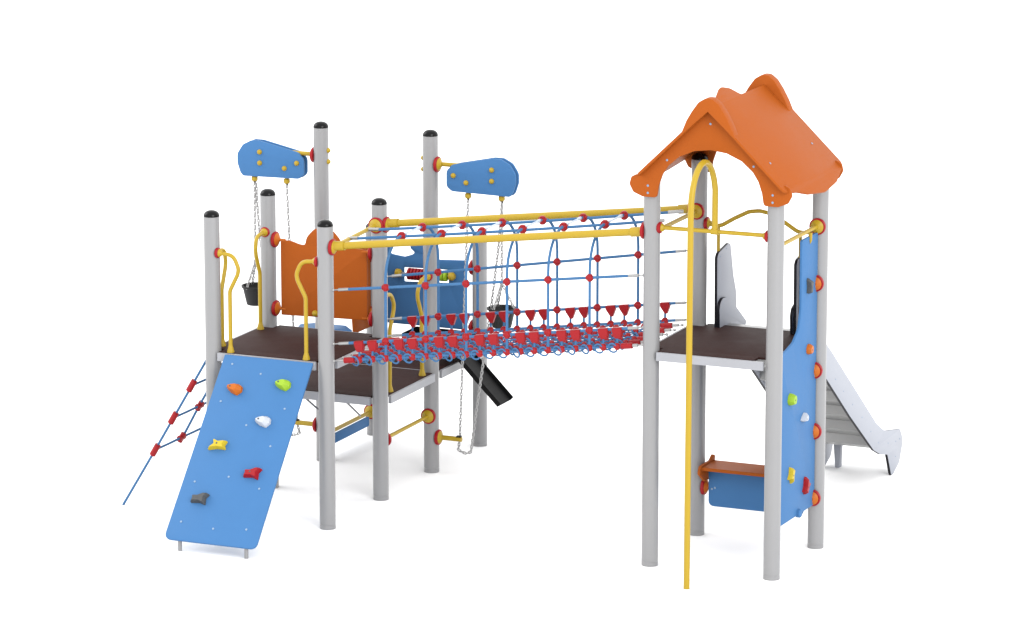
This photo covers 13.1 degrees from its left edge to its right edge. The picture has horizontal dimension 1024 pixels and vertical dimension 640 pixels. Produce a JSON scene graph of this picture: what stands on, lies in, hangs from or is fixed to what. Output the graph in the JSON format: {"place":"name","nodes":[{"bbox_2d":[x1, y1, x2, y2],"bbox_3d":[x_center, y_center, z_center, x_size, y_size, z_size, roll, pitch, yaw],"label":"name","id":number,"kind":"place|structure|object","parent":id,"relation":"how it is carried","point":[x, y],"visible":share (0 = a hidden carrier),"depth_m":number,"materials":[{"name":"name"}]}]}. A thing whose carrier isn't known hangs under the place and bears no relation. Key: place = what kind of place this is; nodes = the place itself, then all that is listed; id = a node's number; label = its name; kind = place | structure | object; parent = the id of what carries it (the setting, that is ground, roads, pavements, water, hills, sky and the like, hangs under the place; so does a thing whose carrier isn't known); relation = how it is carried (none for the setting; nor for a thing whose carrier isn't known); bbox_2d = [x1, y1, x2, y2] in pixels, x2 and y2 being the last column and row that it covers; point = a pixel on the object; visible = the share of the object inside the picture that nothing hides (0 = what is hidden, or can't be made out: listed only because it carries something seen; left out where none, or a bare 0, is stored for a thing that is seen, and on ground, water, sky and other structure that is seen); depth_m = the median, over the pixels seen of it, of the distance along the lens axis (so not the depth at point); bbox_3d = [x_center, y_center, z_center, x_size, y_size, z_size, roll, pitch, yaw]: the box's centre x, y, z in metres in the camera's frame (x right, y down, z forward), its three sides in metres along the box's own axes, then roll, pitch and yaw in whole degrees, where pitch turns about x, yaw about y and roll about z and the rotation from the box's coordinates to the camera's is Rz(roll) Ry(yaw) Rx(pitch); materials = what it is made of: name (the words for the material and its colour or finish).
{"place":"outdoors","nodes":[
{"label":"outdoors","id":0,"kind":"place"},
{"bbox_2d":[0,0,1023,639],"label":"ground","id":1,"kind":"structure","parent":0,"point":[128,128],"depth_m":43.66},
{"bbox_2d":[166,354,313,558],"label":"climbing ramp","id":2,"kind":"structure","parent":1,"relation":"on","point":[229,483],"depth_m":34.96,"materials":[{"name":"blue plastic"}]},
{"bbox_2d":[203,121,486,529],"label":"play platform","id":3,"kind":"structure","parent":1,"relation":"on","point":[314,273],"depth_m":36.25,"materials":[{"name":"grey paint"}]},
{"bbox_2d":[122,359,205,504],"bbox_3d":[-2.601,0.799,36.349,0.808,1.321,1.006,5,13,23],"label":"climbing net","id":4,"kind":"object","parent":3,"relation":"attached to","point":[199,405],"visible":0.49,"depth_m":36.03,"materials":[{"name":"fabric"}]},
{"bbox_2d":[237,139,330,435],"bbox_3d":[-1.904,-0.248,37.494,0.858,2.530,0.132,5,13,23],"label":"bucket hoist","id":5,"kind":"object","parent":3,"relation":"attached to","point":[256,158],"visible":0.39,"depth_m":37.30,"materials":[{"name":"blue plastic"}]},
{"bbox_2d":[241,182,257,305],"bbox_3d":[-2.163,-0.653,37.541,0.248,1.066,0.248,5,13,23],"label":"bucket","id":6,"kind":"object","parent":5,"relation":"hanging from","point":[250,289],"visible":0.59,"depth_m":37.55,"materials":[{"name":"black rubber"}]},
{"bbox_2d":[402,326,512,406],"bbox_3d":[-0.462,0.389,37.630,1.109,0.450,0.763,5,13,23],"label":"sand chute","id":7,"kind":"object","parent":3,"relation":"attached to","point":[495,390],"visible":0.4,"depth_m":37.32,"materials":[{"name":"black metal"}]},
{"bbox_2d":[421,155,518,454],"bbox_3d":[-0.357,-0.106,36.839,0.858,2.530,0.132,5,13,23],"label":"bucket hoist","id":8,"kind":"object","parent":3,"relation":"attached to","point":[497,176],"visible":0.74,"depth_m":36.59,"materials":[{"name":"blue plastic"}]},
{"bbox_2d":[487,202,515,328],"bbox_3d":[-0.084,-0.461,36.661,0.248,1.066,0.248,5,13,23],"label":"bucket","id":9,"kind":"object","parent":8,"relation":"hanging from","point":[498,321],"visible":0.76,"depth_m":36.69,"materials":[{"name":"black rubber"}]},
{"bbox_2d":[328,203,704,365],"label":"rope bridge","id":10,"kind":"structure","parent":3,"relation":"attached to","point":[534,340],"depth_m":34.88,"materials":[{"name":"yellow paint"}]},
{"bbox_2d":[683,160,718,589],"bbox_3d":[1.429,0.393,33.635,0.060,3.259,0.567,5,13,23],"label":"fireman pole","id":11,"kind":"object","parent":1,"relation":"on","point":[708,164],"visible":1,"depth_m":33.42,"materials":[{"name":"yellow metal"}]},
{"bbox_2d":[630,73,842,580],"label":"play tower","id":12,"kind":"structure","parent":1,"relation":"on","point":[765,134],"depth_m":34.11,"materials":[{"name":"grey metal"}]},
{"bbox_2d":[714,243,901,474],"bbox_3d":[2.432,0.346,36.024,0.679,2.334,2.779,5,13,23],"label":"slide","id":13,"kind":"object","parent":1,"relation":"on","point":[850,420],"visible":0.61,"depth_m":35.93,"materials":[{"name":"metal"}]}
]}

